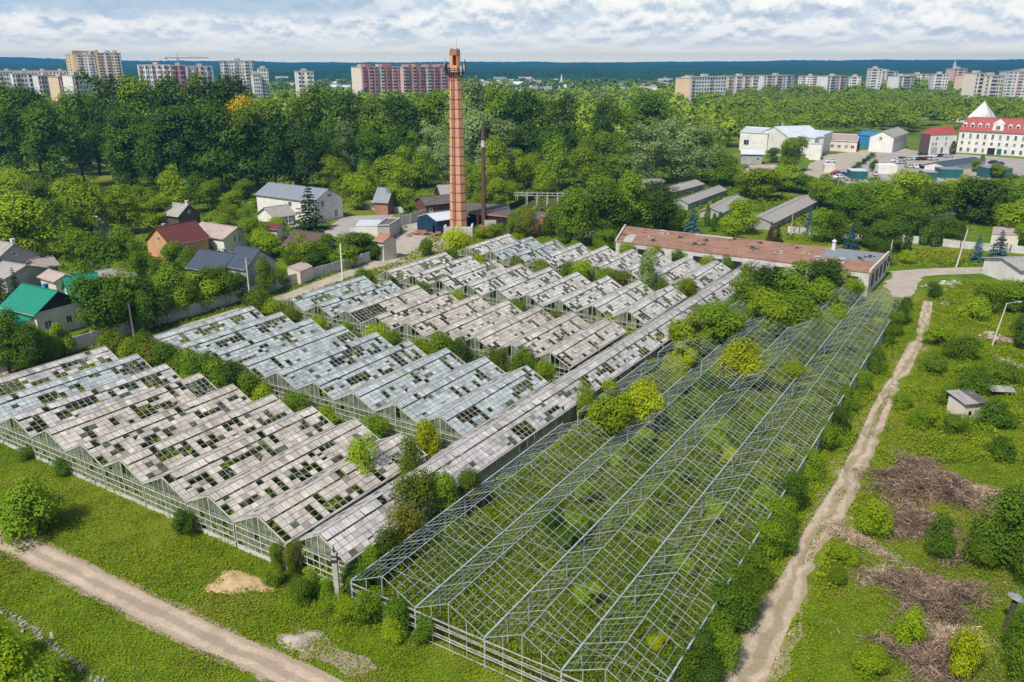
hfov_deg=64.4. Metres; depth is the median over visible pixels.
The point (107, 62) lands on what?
apartment block
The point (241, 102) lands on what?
leafy tree
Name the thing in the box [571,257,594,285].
bush
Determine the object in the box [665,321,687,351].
leafy tree
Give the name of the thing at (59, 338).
leafy tree
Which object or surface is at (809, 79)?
apartment block
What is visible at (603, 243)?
bush
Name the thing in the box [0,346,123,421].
greenhouse
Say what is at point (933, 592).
brush heap
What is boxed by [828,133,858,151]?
works building
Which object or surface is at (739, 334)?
bush
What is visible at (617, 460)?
bush
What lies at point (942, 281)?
concrete rubble
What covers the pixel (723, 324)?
leafy tree
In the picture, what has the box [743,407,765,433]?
bush
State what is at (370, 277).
bush
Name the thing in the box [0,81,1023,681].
ground
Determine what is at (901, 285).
gravel yard
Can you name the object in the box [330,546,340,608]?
concrete post
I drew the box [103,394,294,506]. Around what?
greenhouse
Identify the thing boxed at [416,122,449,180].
willow tree
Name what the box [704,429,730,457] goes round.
bush
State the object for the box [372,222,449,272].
dirt yard
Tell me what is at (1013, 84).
apartment block
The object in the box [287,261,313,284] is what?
shed
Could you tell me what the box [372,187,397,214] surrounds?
house
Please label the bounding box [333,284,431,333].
greenhouse
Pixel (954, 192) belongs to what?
leafy tree
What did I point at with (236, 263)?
house
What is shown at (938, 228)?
cypress tree
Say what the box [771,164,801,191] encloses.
leafy tree
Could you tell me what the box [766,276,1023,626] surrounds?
weeds
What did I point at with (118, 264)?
bush
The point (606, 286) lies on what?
greenhouse
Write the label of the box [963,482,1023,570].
leafy tree
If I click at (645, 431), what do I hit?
bush
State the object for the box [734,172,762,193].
leafy tree
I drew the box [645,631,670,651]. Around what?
bush
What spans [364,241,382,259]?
leafy tree
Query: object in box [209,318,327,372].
greenhouse
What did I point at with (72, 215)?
leafy tree
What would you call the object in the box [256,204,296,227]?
outbuilding
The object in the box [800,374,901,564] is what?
weeds
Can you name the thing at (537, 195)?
trellis
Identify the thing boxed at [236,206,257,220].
bush
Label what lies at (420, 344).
bush
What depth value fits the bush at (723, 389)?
97.01 m
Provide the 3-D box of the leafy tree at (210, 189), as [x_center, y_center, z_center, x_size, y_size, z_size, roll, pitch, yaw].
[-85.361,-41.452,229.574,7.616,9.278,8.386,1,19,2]
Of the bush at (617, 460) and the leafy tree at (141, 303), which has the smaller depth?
the bush at (617, 460)
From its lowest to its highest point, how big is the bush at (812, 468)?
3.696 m
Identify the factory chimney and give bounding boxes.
[444,42,466,226]
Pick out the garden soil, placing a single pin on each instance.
(7, 373)
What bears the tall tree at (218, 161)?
on the ground at (914, 135)
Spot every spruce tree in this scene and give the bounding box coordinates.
[0,278,9,303]
[9,268,19,291]
[292,185,329,232]
[682,206,700,233]
[765,222,776,241]
[774,224,783,241]
[801,206,814,235]
[841,225,859,249]
[967,234,984,262]
[983,230,1009,258]
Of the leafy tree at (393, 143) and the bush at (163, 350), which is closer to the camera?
the bush at (163, 350)
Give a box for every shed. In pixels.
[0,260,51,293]
[24,257,52,266]
[37,269,69,292]
[42,256,59,270]
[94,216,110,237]
[95,265,137,285]
[261,221,288,239]
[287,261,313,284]
[377,218,400,235]
[640,177,665,187]
[651,179,703,196]
[674,185,726,209]
[698,194,746,218]
[748,194,819,229]
[822,163,835,171]
[846,168,867,178]
[872,163,897,173]
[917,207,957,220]
[919,169,937,180]
[934,167,963,178]
[976,165,1012,177]
[981,256,1023,281]
[990,226,1018,244]
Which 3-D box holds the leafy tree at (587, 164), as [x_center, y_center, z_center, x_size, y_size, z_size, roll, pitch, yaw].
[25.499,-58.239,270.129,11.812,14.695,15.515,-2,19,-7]
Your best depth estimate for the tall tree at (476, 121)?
287.54 m
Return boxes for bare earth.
[295,629,377,677]
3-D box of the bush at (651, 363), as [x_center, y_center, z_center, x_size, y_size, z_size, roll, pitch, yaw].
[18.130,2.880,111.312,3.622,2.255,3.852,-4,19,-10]
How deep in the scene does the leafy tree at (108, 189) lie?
224.13 m
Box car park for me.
[828,152,1023,185]
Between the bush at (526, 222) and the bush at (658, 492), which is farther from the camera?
the bush at (526, 222)
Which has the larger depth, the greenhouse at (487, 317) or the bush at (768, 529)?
the greenhouse at (487, 317)
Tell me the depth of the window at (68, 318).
127.28 m
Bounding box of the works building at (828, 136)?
[800,130,832,157]
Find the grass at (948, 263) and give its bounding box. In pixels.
[0,229,1022,393]
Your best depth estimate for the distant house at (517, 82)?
1253.91 m
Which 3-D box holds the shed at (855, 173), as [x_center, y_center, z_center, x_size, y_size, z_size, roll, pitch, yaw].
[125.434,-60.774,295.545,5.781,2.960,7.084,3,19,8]
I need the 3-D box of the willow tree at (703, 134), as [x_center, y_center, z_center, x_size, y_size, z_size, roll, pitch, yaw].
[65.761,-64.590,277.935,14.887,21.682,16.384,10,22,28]
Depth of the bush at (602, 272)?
146.39 m
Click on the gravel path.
(587, 238)
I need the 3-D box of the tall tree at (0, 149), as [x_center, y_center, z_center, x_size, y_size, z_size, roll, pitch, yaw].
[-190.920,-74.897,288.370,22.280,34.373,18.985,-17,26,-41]
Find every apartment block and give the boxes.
[0,69,67,74]
[0,72,11,88]
[9,70,37,89]
[31,72,55,96]
[47,74,63,101]
[61,72,89,97]
[64,51,86,74]
[73,51,99,91]
[94,50,124,90]
[137,62,174,87]
[169,63,187,92]
[185,64,214,91]
[219,58,253,90]
[251,71,262,97]
[257,66,270,98]
[294,68,313,97]
[351,64,361,93]
[355,64,402,95]
[400,64,449,93]
[675,75,692,107]
[681,74,726,102]
[726,74,758,95]
[756,73,794,90]
[798,74,816,87]
[816,74,847,91]
[847,74,860,87]
[865,66,882,89]
[881,69,898,83]
[887,74,914,90]
[905,72,928,80]
[928,72,948,90]
[945,67,967,80]
[953,73,963,91]
[961,70,987,97]
[981,72,1004,97]
[999,69,1023,103]
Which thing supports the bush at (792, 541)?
on the ground at (914, 135)
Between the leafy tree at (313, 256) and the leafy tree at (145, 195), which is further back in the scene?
the leafy tree at (145, 195)
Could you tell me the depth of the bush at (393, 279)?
144.87 m
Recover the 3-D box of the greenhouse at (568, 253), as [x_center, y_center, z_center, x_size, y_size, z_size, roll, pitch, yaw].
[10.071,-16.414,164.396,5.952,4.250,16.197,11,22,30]
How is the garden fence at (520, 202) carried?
on the ground at (914, 135)
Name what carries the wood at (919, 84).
on the ground at (914, 135)
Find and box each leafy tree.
[0,167,31,207]
[0,189,73,256]
[0,307,21,345]
[0,315,20,372]
[6,321,49,373]
[19,171,60,204]
[23,320,61,364]
[31,197,85,246]
[43,322,77,358]
[48,177,81,209]
[55,225,108,273]
[58,178,113,235]
[63,273,129,334]
[82,229,126,272]
[83,268,143,324]
[95,185,120,209]
[96,181,144,232]
[106,223,145,261]
[123,240,152,282]
[126,274,173,327]
[126,289,155,332]
[130,184,157,211]
[132,113,180,191]
[140,195,173,223]
[145,258,168,291]
[151,264,196,315]
[155,164,195,205]
[159,240,183,269]
[179,245,194,270]
[182,271,220,309]
[184,171,205,203]
[194,264,239,303]
[197,177,225,210]
[213,213,238,226]
[218,272,253,299]
[219,190,242,209]
[223,92,265,146]
[232,178,257,199]
[238,217,271,247]
[248,109,296,186]
[249,227,280,254]
[254,254,276,294]
[266,215,293,233]
[279,121,323,185]
[280,241,300,267]
[285,231,314,264]
[299,244,327,267]
[306,233,338,264]
[307,130,344,186]
[319,153,352,193]
[326,243,359,268]
[334,231,370,255]
[338,172,375,210]
[350,162,377,199]
[352,129,388,181]
[361,232,375,252]
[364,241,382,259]
[368,154,407,186]
[380,126,416,170]
[390,145,426,186]
[401,130,433,165]
[412,151,439,186]
[464,162,480,199]
[471,181,495,203]
[475,134,512,188]
[485,165,505,197]
[488,177,517,204]
[507,147,535,188]
[508,120,541,168]
[523,152,545,185]
[530,160,559,197]
[535,125,573,170]
[541,132,579,186]
[547,197,571,231]
[554,181,600,245]
[570,127,598,177]
[571,143,606,187]
[584,176,635,238]
[584,377,635,441]
[585,173,623,225]
[593,129,626,176]
[602,145,635,181]
[608,175,652,227]
[616,169,647,200]
[616,376,664,434]
[641,178,682,229]
[661,199,685,230]
[663,107,693,163]
[665,310,713,358]
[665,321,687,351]
[670,342,697,370]
[697,299,749,347]
[697,304,710,330]
[699,152,743,185]
[707,336,769,386]
[718,210,743,236]
[725,197,762,233]
[725,269,764,313]
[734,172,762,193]
[734,260,760,282]
[736,167,782,198]
[743,284,797,340]
[750,264,789,302]
[765,147,779,161]
[770,259,810,301]
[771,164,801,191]
[773,358,812,393]
[776,135,810,171]
[777,288,822,342]
[783,172,814,194]
[799,256,843,294]
[803,276,847,316]
[805,173,836,206]
[808,208,835,241]
[822,179,845,185]
[824,209,850,243]
[825,182,864,212]
[832,268,863,305]
[834,191,880,223]
[849,212,882,248]
[853,176,887,198]
[862,179,903,219]
[867,220,907,247]
[868,159,878,170]
[882,201,919,233]
[883,167,931,205]
[906,211,934,235]
[910,173,935,195]
[915,182,953,216]
[930,177,961,212]
[941,212,962,237]
[942,175,1016,225]
[946,172,976,187]
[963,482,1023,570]
[971,159,982,171]
[987,172,1018,203]
[990,163,1008,177]
[992,197,1023,237]
[1007,180,1023,204]
[1010,517,1023,586]
[1013,224,1023,245]
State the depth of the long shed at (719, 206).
221.39 m
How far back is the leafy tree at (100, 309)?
120.16 m
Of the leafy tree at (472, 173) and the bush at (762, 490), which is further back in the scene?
the leafy tree at (472, 173)
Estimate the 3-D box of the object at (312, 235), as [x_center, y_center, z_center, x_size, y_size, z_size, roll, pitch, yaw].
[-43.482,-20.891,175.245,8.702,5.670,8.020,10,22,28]
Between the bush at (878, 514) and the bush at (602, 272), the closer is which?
the bush at (878, 514)
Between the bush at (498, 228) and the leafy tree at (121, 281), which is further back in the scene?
the bush at (498, 228)
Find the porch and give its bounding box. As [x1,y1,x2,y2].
[0,309,34,328]
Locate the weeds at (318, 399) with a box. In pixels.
[0,249,735,593]
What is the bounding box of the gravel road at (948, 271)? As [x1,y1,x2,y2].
[889,267,982,275]
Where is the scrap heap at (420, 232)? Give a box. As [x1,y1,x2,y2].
[406,230,440,235]
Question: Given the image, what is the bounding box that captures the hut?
[946,390,988,419]
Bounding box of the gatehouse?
[372,233,397,260]
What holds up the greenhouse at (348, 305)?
on the greenhouse floor at (338, 472)
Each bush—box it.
[0,469,66,552]
[0,491,35,526]
[0,619,11,648]
[0,626,46,681]
[12,446,34,462]
[13,654,74,681]
[49,456,70,476]
[96,326,127,361]
[96,332,123,361]
[111,260,142,277]
[113,336,137,376]
[126,327,156,371]
[133,338,161,379]
[151,340,179,381]
[163,345,188,385]
[170,507,196,537]
[179,345,206,392]
[180,349,214,395]
[200,355,233,394]
[214,358,249,404]
[215,204,240,217]
[231,371,268,401]
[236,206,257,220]
[237,286,269,321]
[246,287,273,324]
[247,381,275,415]
[258,561,284,590]
[260,297,290,326]
[268,541,283,567]
[269,266,291,287]
[281,307,305,332]
[282,389,309,417]
[285,572,314,606]
[304,569,321,597]
[310,312,328,331]
[315,404,339,430]
[318,575,338,615]
[330,591,357,624]
[337,319,361,345]
[339,562,370,604]
[349,584,388,627]
[353,267,375,292]
[355,542,388,585]
[358,413,391,444]
[364,319,390,354]
[379,613,409,643]
[380,329,402,354]
[382,592,414,635]
[383,275,401,296]
[407,337,433,360]
[411,612,442,647]
[413,417,441,464]
[414,280,431,300]
[419,238,432,256]
[424,330,454,367]
[427,466,463,523]
[440,225,471,256]
[440,247,459,265]
[446,333,474,365]
[447,290,464,304]
[466,199,477,202]
[472,253,486,268]
[473,225,485,237]
[482,345,509,376]
[484,222,506,237]
[505,212,520,233]
[505,344,537,386]
[506,178,520,200]
[509,255,525,276]
[509,298,526,318]
[510,231,524,246]
[512,206,529,214]
[512,206,537,236]
[531,258,551,280]
[533,359,556,388]
[538,209,556,236]
[538,237,550,251]
[538,500,564,539]
[544,497,557,504]
[547,309,562,324]
[552,522,587,550]
[555,220,573,244]
[555,258,575,284]
[562,188,580,199]
[562,508,592,536]
[567,239,582,253]
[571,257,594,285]
[571,579,603,609]
[573,477,602,504]
[575,380,597,424]
[590,228,617,250]
[595,238,609,261]
[595,266,613,291]
[596,312,614,338]
[604,510,620,530]
[609,268,631,294]
[609,451,625,468]
[618,242,636,259]
[619,426,631,437]
[626,499,657,531]
[630,426,656,444]
[630,437,655,454]
[634,352,656,372]
[636,246,659,296]
[643,478,669,507]
[644,245,662,262]
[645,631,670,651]
[652,275,669,304]
[659,644,704,681]
[661,353,677,373]
[665,365,688,393]
[670,248,686,267]
[672,551,698,579]
[674,209,698,231]
[674,276,696,304]
[680,471,698,483]
[682,402,697,419]
[682,623,722,673]
[692,651,724,681]
[696,394,705,404]
[698,254,716,270]
[699,374,714,390]
[699,607,736,635]
[701,417,732,436]
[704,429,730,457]
[704,496,728,525]
[706,579,759,635]
[707,621,743,674]
[709,387,738,414]
[715,376,740,391]
[715,548,738,565]
[717,254,734,278]
[718,443,737,465]
[719,559,752,594]
[726,322,751,343]
[734,541,776,593]
[734,574,768,623]
[735,307,756,326]
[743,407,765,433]
[744,482,777,514]
[751,348,775,368]
[751,461,779,489]
[751,517,790,561]
[759,490,800,530]
[761,330,774,341]
[771,513,799,556]
[776,441,795,459]
[779,467,810,512]
[789,328,811,348]
[792,233,810,244]
[796,379,820,395]
[796,394,821,409]
[797,347,820,367]
[798,364,819,380]
[798,446,826,485]
[804,328,830,353]
[808,340,823,352]
[812,418,841,450]
[816,305,848,329]
[817,317,843,336]
[825,376,837,385]
[825,561,847,586]
[827,405,852,435]
[830,542,862,566]
[836,382,863,411]
[837,342,856,355]
[838,372,849,384]
[848,367,857,379]
[849,280,867,302]
[849,641,893,681]
[851,367,874,392]
[855,499,895,539]
[858,301,883,317]
[864,236,889,251]
[866,343,888,375]
[873,243,896,265]
[873,315,884,328]
[880,323,899,348]
[887,309,905,334]
[889,392,915,409]
[889,603,929,648]
[891,295,914,325]
[899,249,916,264]
[906,404,934,428]
[917,323,961,345]
[917,350,948,373]
[921,508,957,563]
[925,281,943,298]
[925,405,947,429]
[937,384,955,407]
[941,333,985,361]
[942,412,971,435]
[948,624,991,681]
[953,295,993,321]
[954,365,998,395]
[959,523,1001,569]
[972,282,1011,313]
[973,397,1020,430]
[977,359,1023,386]
[983,434,1018,462]
[998,278,1023,313]
[999,604,1023,652]
[1002,632,1023,681]
[1009,314,1023,349]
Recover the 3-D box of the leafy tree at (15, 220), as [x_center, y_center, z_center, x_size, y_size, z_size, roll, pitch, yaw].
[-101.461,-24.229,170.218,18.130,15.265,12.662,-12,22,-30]
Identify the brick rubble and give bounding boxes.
[977,331,1021,346]
[991,354,1022,367]
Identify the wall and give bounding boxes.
[443,223,473,235]
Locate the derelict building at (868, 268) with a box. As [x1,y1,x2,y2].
[615,224,889,296]
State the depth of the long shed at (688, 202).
240.78 m
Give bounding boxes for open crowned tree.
[0,103,32,187]
[59,106,98,184]
[73,68,126,176]
[86,98,121,186]
[272,82,304,166]
[310,81,342,143]
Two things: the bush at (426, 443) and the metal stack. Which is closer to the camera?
the bush at (426, 443)
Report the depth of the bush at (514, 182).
247.28 m
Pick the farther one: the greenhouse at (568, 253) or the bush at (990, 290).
the greenhouse at (568, 253)
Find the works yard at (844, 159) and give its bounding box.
[804,148,917,178]
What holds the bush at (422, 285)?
on the greenhouse floor at (338, 472)
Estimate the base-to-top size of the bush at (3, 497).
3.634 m
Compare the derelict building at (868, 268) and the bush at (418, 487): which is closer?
the bush at (418, 487)
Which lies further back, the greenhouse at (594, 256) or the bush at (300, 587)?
the greenhouse at (594, 256)
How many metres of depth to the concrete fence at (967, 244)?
184.46 m
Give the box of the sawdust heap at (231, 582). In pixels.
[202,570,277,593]
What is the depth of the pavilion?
307.40 m
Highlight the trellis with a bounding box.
[505,192,566,207]
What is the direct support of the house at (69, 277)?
on the ground at (914, 135)
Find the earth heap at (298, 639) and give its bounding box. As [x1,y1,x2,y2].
[275,631,323,651]
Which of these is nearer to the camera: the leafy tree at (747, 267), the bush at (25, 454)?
the bush at (25, 454)
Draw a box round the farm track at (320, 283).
[21,260,378,373]
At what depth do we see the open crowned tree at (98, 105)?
260.70 m
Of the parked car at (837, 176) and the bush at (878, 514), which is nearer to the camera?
the bush at (878, 514)
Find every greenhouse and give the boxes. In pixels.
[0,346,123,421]
[0,353,155,444]
[0,363,184,457]
[32,372,220,472]
[66,384,254,489]
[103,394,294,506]
[143,406,335,522]
[153,306,267,358]
[176,312,297,354]
[187,418,380,546]
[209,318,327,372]
[235,432,427,568]
[240,325,359,388]
[261,332,393,400]
[281,275,377,320]
[296,259,768,589]
[297,340,428,418]
[305,280,403,329]
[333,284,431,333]
[335,347,465,427]
[350,300,759,634]
[362,289,459,339]
[375,252,456,286]
[375,356,505,438]
[393,294,491,349]
[400,255,480,294]
[414,315,789,668]
[418,365,549,456]
[424,300,522,348]
[426,259,506,302]
[455,233,519,263]
[455,263,532,307]
[463,306,554,359]
[480,236,542,269]
[482,267,562,312]
[484,285,861,681]
[494,312,589,368]
[503,239,564,274]
[512,271,590,320]
[529,242,591,279]
[531,317,627,385]
[543,275,622,322]
[555,245,617,276]
[561,286,900,681]
[576,280,654,325]
[583,249,641,284]
[610,285,687,338]
[620,252,672,290]
[651,256,701,288]
[671,259,731,302]
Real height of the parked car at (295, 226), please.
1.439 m
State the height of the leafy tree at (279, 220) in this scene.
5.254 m
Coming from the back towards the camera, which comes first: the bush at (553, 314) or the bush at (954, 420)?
the bush at (553, 314)
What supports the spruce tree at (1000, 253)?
on the ground at (914, 135)
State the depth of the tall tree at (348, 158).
276.64 m
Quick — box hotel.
[956,101,1023,156]
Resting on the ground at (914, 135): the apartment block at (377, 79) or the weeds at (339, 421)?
the apartment block at (377, 79)
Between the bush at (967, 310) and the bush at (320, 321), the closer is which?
the bush at (320, 321)
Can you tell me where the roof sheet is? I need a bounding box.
[988,385,1016,392]
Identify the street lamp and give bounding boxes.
[992,301,1021,344]
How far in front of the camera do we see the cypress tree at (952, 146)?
369.76 m
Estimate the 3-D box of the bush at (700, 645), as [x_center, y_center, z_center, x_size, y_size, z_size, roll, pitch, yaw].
[13.035,21.188,55.525,3.307,3.871,3.026,-11,22,-30]
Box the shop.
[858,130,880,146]
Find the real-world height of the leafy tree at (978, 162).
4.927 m
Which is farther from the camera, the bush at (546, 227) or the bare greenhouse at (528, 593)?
the bush at (546, 227)
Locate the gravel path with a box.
[572,226,594,247]
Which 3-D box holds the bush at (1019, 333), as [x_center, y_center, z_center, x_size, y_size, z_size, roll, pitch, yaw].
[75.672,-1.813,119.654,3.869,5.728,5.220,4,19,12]
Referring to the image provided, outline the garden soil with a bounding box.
[0,368,18,384]
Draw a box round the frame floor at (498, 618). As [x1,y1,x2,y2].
[357,312,890,681]
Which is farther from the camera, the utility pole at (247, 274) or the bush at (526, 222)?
the bush at (526, 222)
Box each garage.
[350,220,380,236]
[417,210,469,234]
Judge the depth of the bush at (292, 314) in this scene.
124.63 m
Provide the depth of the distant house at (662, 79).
1535.65 m
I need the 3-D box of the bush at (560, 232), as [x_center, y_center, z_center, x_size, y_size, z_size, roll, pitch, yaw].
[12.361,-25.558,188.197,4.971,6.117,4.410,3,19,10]
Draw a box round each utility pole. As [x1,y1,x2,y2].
[125,303,134,335]
[245,258,249,289]
[337,244,343,279]
[955,229,970,267]
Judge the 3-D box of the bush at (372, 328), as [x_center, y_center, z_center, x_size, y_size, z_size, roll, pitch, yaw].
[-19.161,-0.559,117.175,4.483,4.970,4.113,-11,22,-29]
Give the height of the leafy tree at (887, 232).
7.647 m
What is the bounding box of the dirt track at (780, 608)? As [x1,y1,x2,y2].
[720,301,936,681]
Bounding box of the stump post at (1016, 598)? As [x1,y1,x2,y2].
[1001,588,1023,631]
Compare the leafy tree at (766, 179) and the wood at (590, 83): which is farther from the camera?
the wood at (590, 83)
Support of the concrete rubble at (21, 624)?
on the ground at (914, 135)
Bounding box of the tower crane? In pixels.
[165,54,208,62]
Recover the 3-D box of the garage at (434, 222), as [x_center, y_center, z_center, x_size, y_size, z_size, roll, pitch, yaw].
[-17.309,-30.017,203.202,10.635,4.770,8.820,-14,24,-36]
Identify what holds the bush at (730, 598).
on the ground at (914, 135)
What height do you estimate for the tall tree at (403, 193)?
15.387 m
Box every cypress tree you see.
[704,203,710,226]
[711,213,716,231]
[717,211,722,227]
[893,228,903,248]
[902,227,913,249]
[918,226,930,245]
[929,217,943,246]
[949,141,956,153]
[955,223,966,240]
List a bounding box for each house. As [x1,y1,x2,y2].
[0,238,43,263]
[0,283,85,335]
[61,272,99,309]
[144,220,209,258]
[163,200,200,224]
[185,248,234,282]
[199,221,252,250]
[226,245,278,288]
[254,182,343,222]
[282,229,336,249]
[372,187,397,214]
[413,194,449,212]
[433,184,449,194]
[466,203,513,233]
[493,77,506,80]
[511,81,532,88]
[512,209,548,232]
[531,86,551,88]
[640,86,657,87]
[658,78,672,82]
[739,148,763,163]
[743,164,777,173]
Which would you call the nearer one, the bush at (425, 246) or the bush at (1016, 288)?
the bush at (1016, 288)
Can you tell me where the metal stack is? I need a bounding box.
[479,125,487,229]
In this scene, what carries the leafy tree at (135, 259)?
on the ground at (914, 135)
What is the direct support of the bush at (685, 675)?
on the ground at (914, 135)
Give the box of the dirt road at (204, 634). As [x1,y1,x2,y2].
[0,529,342,681]
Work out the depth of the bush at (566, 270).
150.49 m
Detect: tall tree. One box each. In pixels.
[0,79,29,174]
[0,107,5,163]
[5,84,56,173]
[17,98,72,184]
[52,86,100,175]
[68,87,109,173]
[101,101,146,189]
[109,73,169,175]
[150,70,199,172]
[154,102,210,190]
[166,69,223,172]
[192,99,251,192]
[198,69,255,171]
[217,102,280,191]
[256,94,287,170]
[288,82,325,171]
[330,86,363,170]
[333,120,359,175]
[353,93,394,166]
[377,90,423,144]
[385,156,417,208]
[412,88,449,160]
[461,74,488,163]
[463,107,494,169]
[478,75,513,162]
[485,118,519,170]
[501,86,542,164]
[525,96,556,144]
[552,92,582,164]
[588,95,620,164]
[611,107,646,155]
[627,88,671,158]
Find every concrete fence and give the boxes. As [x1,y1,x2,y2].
[0,252,369,372]
[394,209,425,224]
[786,225,1023,253]
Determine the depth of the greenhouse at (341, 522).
85.08 m
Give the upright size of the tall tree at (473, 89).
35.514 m
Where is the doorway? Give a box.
[417,219,432,231]
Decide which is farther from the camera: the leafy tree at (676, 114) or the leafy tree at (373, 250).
the leafy tree at (676, 114)
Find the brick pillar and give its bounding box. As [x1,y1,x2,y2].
[539,215,543,233]
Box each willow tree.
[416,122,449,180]
[617,116,672,179]
[648,115,702,183]
[684,120,729,182]
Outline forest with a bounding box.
[0,57,1023,80]
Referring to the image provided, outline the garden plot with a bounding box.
[523,197,562,212]
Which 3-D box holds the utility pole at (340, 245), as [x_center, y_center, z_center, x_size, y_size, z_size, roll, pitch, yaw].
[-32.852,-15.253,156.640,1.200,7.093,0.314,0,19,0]
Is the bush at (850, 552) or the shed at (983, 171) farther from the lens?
the shed at (983, 171)
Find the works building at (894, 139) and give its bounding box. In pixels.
[868,127,908,152]
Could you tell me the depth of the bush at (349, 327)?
120.36 m
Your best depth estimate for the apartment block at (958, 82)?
893.22 m
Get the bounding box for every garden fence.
[360,203,403,212]
[508,176,598,209]
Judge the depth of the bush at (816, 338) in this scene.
117.49 m
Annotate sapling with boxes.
[344,428,379,501]
[397,430,425,475]
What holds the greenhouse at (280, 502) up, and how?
on the greenhouse floor at (338, 472)
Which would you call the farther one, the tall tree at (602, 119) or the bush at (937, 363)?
the tall tree at (602, 119)
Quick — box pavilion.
[924,157,985,172]
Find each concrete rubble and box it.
[0,603,106,681]
[921,280,961,290]
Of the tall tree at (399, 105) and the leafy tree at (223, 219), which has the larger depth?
the tall tree at (399, 105)
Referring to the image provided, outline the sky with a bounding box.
[0,0,1023,62]
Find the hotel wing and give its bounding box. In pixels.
[918,126,957,153]
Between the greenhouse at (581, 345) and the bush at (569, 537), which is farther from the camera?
the greenhouse at (581, 345)
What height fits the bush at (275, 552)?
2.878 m
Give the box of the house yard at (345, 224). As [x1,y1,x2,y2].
[322,214,392,237]
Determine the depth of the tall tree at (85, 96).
296.63 m
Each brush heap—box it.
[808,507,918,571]
[813,544,1022,668]
[817,441,1021,527]
[821,618,986,681]
[840,560,903,593]
[854,488,986,568]
[905,612,1010,661]
[909,483,1019,515]
[914,542,1014,578]
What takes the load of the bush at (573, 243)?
on the ground at (914, 135)
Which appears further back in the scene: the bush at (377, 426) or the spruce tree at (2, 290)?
the spruce tree at (2, 290)
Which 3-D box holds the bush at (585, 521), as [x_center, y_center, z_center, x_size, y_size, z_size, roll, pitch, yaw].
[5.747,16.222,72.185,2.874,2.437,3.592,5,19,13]
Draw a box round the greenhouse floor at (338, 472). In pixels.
[0,249,705,561]
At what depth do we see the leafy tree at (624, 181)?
207.27 m
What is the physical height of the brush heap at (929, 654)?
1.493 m
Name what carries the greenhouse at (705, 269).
on the greenhouse floor at (338, 472)
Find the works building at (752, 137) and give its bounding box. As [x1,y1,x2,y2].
[739,126,768,153]
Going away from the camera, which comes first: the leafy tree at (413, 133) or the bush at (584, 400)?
the bush at (584, 400)
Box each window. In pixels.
[44,319,51,329]
[65,315,72,323]
[334,209,337,216]
[931,147,937,152]
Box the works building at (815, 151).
[809,143,821,159]
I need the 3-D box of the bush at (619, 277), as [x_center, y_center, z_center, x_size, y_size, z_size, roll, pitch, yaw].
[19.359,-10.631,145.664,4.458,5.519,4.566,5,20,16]
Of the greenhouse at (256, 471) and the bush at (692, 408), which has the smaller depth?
the greenhouse at (256, 471)
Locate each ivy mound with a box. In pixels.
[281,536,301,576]
[373,525,409,571]
[383,500,427,561]
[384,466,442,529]
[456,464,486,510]
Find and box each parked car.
[287,222,299,227]
[825,159,836,162]
[833,174,845,178]
[896,160,907,163]
[928,157,938,160]
[943,154,953,157]
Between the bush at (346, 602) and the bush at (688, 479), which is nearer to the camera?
the bush at (346, 602)
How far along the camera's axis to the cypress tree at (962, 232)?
186.27 m
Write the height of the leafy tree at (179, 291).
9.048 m
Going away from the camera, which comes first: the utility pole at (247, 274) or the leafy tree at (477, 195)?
the utility pole at (247, 274)
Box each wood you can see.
[15,83,739,150]
[94,76,958,100]
[692,85,1023,153]
[723,74,953,91]
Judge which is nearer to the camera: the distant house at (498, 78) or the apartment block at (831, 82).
the apartment block at (831, 82)
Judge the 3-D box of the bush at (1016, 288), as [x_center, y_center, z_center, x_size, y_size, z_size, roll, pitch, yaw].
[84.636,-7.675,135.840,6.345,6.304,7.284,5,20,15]
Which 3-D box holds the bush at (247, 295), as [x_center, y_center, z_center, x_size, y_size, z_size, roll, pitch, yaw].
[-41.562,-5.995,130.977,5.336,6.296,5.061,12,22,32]
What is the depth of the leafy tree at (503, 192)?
227.99 m
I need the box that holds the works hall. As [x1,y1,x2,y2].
[760,122,824,155]
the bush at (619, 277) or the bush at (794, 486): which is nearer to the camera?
the bush at (794, 486)
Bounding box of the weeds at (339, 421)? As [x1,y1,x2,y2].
[107,243,721,463]
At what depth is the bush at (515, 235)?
182.52 m
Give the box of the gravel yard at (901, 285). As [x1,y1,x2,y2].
[883,271,923,296]
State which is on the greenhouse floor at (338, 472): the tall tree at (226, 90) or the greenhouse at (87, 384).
the greenhouse at (87, 384)
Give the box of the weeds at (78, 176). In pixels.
[0,171,1022,349]
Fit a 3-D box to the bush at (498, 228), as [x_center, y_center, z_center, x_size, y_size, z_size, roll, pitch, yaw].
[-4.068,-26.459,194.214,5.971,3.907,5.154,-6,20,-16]
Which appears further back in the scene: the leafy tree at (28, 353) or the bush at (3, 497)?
the leafy tree at (28, 353)

